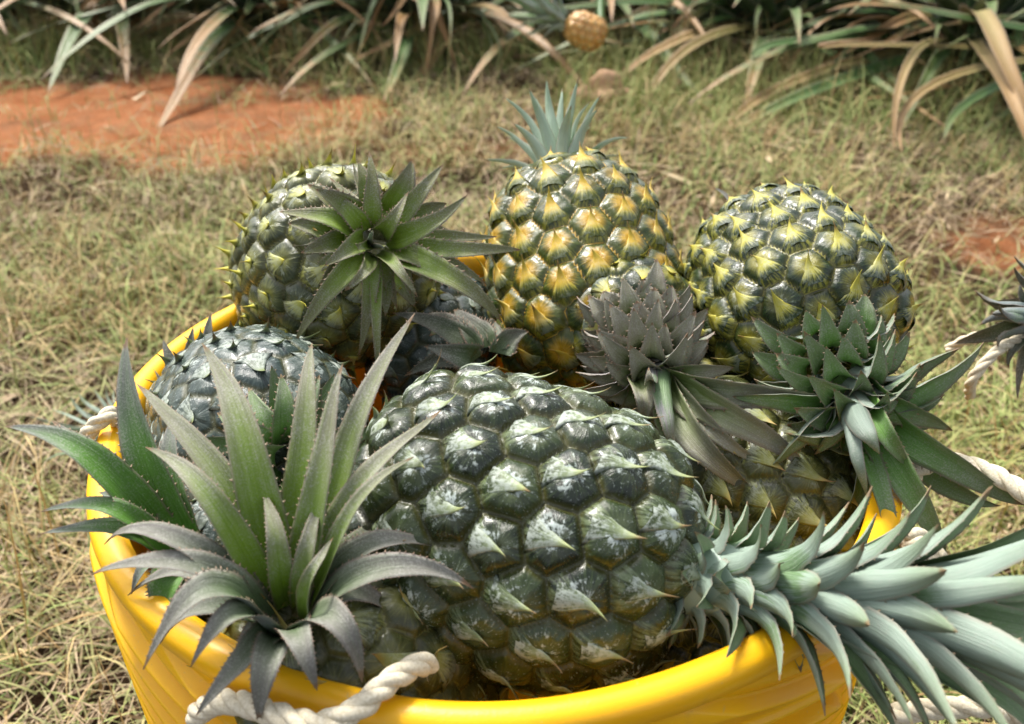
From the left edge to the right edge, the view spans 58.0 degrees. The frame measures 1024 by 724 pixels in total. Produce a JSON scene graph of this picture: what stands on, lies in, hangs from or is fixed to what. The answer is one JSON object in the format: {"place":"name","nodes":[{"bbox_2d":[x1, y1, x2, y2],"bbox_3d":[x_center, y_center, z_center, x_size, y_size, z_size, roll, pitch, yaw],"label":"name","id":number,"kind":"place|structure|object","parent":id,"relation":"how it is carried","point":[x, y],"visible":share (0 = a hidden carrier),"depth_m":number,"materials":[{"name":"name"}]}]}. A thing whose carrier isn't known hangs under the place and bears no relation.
{"place":"outdoors","nodes":[
{"label":"outdoors","id":0,"kind":"place"},
{"bbox_2d":[0,1,1023,723],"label":"ground","id":1,"kind":"structure","parent":0,"point":[204,121],"depth_m":1.78,"materials":[{"name":"soil"}]},
{"bbox_2d":[0,0,138,69],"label":"pineapple plant","id":2,"kind":"object","parent":1,"relation":"on","point":[48,8],"visible":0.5,"depth_m":2.55,"materials":[{"name":"green plant"}]},
{"bbox_2d":[29,386,115,481],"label":"pineapple","id":3,"kind":"object","parent":1,"relation":"on","point":[84,413],"visible":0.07,"depth_m":0.90,"materials":[{"name":"plant"}]},
{"bbox_2d":[0,0,363,89],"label":"pineapple plant","id":4,"kind":"object","parent":1,"relation":"on","point":[123,35],"visible":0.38,"depth_m":2.51,"materials":[{"name":"green plant"}]},
{"bbox_2d":[1,0,506,126],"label":"pineapple plant","id":5,"kind":"object","parent":1,"relation":"on","point":[206,37],"visible":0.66,"depth_m":2.40,"materials":[{"name":"green plant"}]},
{"bbox_2d":[131,0,661,100],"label":"pineapple plant","id":6,"kind":"object","parent":1,"relation":"on","point":[437,9],"visible":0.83,"depth_m":2.38,"materials":[{"name":"green plant"}]},
{"bbox_2d":[0,1,1023,723],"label":"grass","id":7,"kind":"structure","parent":1,"relation":"on","point":[482,211],"depth_m":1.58,"materials":[{"name":"plant"}]},
{"bbox_2d":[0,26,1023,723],"bbox_3d":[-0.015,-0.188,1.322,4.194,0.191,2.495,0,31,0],"label":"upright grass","id":8,"kind":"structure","parent":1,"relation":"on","point":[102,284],"depth_m":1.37,"materials":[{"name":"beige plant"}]},
{"bbox_2d":[0,0,1023,163],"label":"tall grass","id":9,"kind":"structure","parent":1,"relation":"on","point":[51,45],"depth_m":2.25,"materials":[{"name":"green plant"}]},
{"bbox_2d":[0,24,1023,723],"bbox_3d":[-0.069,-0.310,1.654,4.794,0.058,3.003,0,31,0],"label":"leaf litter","id":10,"kind":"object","parent":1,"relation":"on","point":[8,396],"visible":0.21,"depth_m":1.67,"materials":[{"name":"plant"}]},
{"bbox_2d":[78,255,1023,723],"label":"plastic tub","id":11,"kind":"object","parent":1,"relation":"on","point":[744,683],"visible":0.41,"depth_m":0.34,"materials":[{"name":"plastic"}]},
{"bbox_2d":[5,337,292,622],"bbox_3d":[-0.118,0.079,0.405,0.140,0.179,0.098,-26,39,-37],"label":"pineapple","id":12,"kind":"object","parent":11,"relation":"in","point":[139,482],"visible":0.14,"depth_m":0.36,"materials":[{"name":"plant"}]},
{"bbox_2d":[145,314,375,502],"bbox_3d":[-0.124,0.044,0.461,0.118,0.131,0.170,-14,33,-22],"label":"pineapple","id":13,"kind":"object","parent":11,"relation":"in","point":[264,363],"visible":0.3,"depth_m":0.43,"materials":[{"name":"plant"}]},
{"bbox_2d":[90,313,515,723],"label":"pineapple","id":14,"kind":"object","parent":11,"relation":"in","point":[266,574],"visible":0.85,"depth_m":0.33,"materials":[{"name":"green plant"}]},
{"bbox_2d":[213,143,519,386],"bbox_3d":[-0.092,-0.049,0.530,0.136,0.162,0.204,-16,34,-25],"label":"pineapple","id":15,"kind":"object","parent":11,"relation":"in","point":[350,259],"visible":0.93,"depth_m":0.48,"materials":[{"name":"green plant"}]},
{"bbox_2d":[364,277,528,405],"bbox_3d":[-0.043,-0.006,0.552,0.104,0.105,0.166,0,31,0],"label":"pineapple","id":16,"kind":"object","parent":11,"relation":"in","point":[459,329],"visible":0.5,"depth_m":0.49,"materials":[{"name":"plant"}]},
{"bbox_2d":[477,78,683,405],"bbox_3d":[0.045,-0.071,0.577,0.136,0.182,0.204,0,31,0],"label":"pineapple","id":17,"kind":"object","parent":11,"relation":"in","point":[570,218],"visible":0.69,"depth_m":0.52,"materials":[{"name":"yellow plant"}]},
{"bbox_2d":[344,349,1023,723],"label":"pineapple","id":18,"kind":"object","parent":11,"relation":"in","point":[576,539],"visible":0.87,"depth_m":0.34,"materials":[{"name":"green plant"}]},
{"bbox_2d":[572,250,816,485],"bbox_3d":[0.077,-0.004,0.503,0.102,0.110,0.202,-8,32,-13],"label":"pineapple","id":19,"kind":"object","parent":11,"relation":"in","point":[640,343],"visible":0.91,"depth_m":0.45,"materials":[{"name":"green plant"}]},
{"bbox_2d":[652,616,760,673],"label":"pineapple","id":20,"kind":"object","parent":11,"relation":"in","point":[684,648],"visible":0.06,"depth_m":0.37,"materials":[{"name":"green food"}]},
{"bbox_2d":[655,371,863,553],"bbox_3d":[0.127,0.064,0.465,0.128,0.110,0.100,24,38,34],"label":"pineapple","id":21,"kind":"object","parent":11,"relation":"in","point":[809,487],"visible":0.17,"depth_m":0.43,"materials":[{"name":"food"}]},
{"bbox_2d":[683,176,924,384],"bbox_3d":[0.156,-0.052,0.543,0.122,0.124,0.201,0,31,0],"label":"pineapple","id":22,"kind":"object","parent":11,"relation":"in","point":[781,258],"visible":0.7,"depth_m":0.47,"materials":[{"name":"green plant"}]},
{"bbox_2d":[610,294,1022,550],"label":"pineapple","id":23,"kind":"object","parent":11,"relation":"in","point":[870,416],"visible":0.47,"depth_m":0.42,"materials":[{"name":"teal plant"}]},
{"bbox_2d":[569,69,633,115],"bbox_3d":[0.206,-0.608,2.116,0.122,0.124,0.103,-22,37,-32],"label":"stone","id":24,"kind":"object","parent":1,"relation":"on","point":[602,79],"visible":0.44,"depth_m":2.09,"materials":[{"name":"brown stone"}]},
{"bbox_2d":[417,0,809,104],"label":"pineapple plant","id":25,"kind":"object","parent":1,"relation":"on","point":[553,15],"visible":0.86,"depth_m":2.19,"materials":[{"name":"green plant"}]},
{"bbox_2d":[475,0,987,126],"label":"pineapple plant","id":26,"kind":"object","parent":1,"relation":"on","point":[781,11],"visible":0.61,"depth_m":2.32,"materials":[{"name":"green plant"}]},
{"bbox_2d":[626,0,1023,152],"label":"pineapple plant","id":27,"kind":"object","parent":1,"relation":"on","point":[999,56],"visible":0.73,"depth_m":2.09,"materials":[{"name":"green plant"}]},
{"bbox_2d":[818,1,1023,152],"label":"pineapple plant","id":28,"kind":"object","parent":1,"relation":"on","point":[958,109],"visible":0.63,"depth_m":1.86,"materials":[{"name":"green plant"}]},
{"bbox_2d":[944,332,1023,399],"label":"plastic tub","id":29,"kind":"object","parent":1,"relation":"on","point":[983,364],"visible":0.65,"depth_m":0.54,"materials":[{"name":"fabric"}]},
{"bbox_2d":[954,256,1023,398],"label":"pineapple","id":30,"kind":"object","parent":29,"relation":"in","point":[1009,313],"visible":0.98,"depth_m":0.54,"materials":[{"name":"green plant"}]}
]}

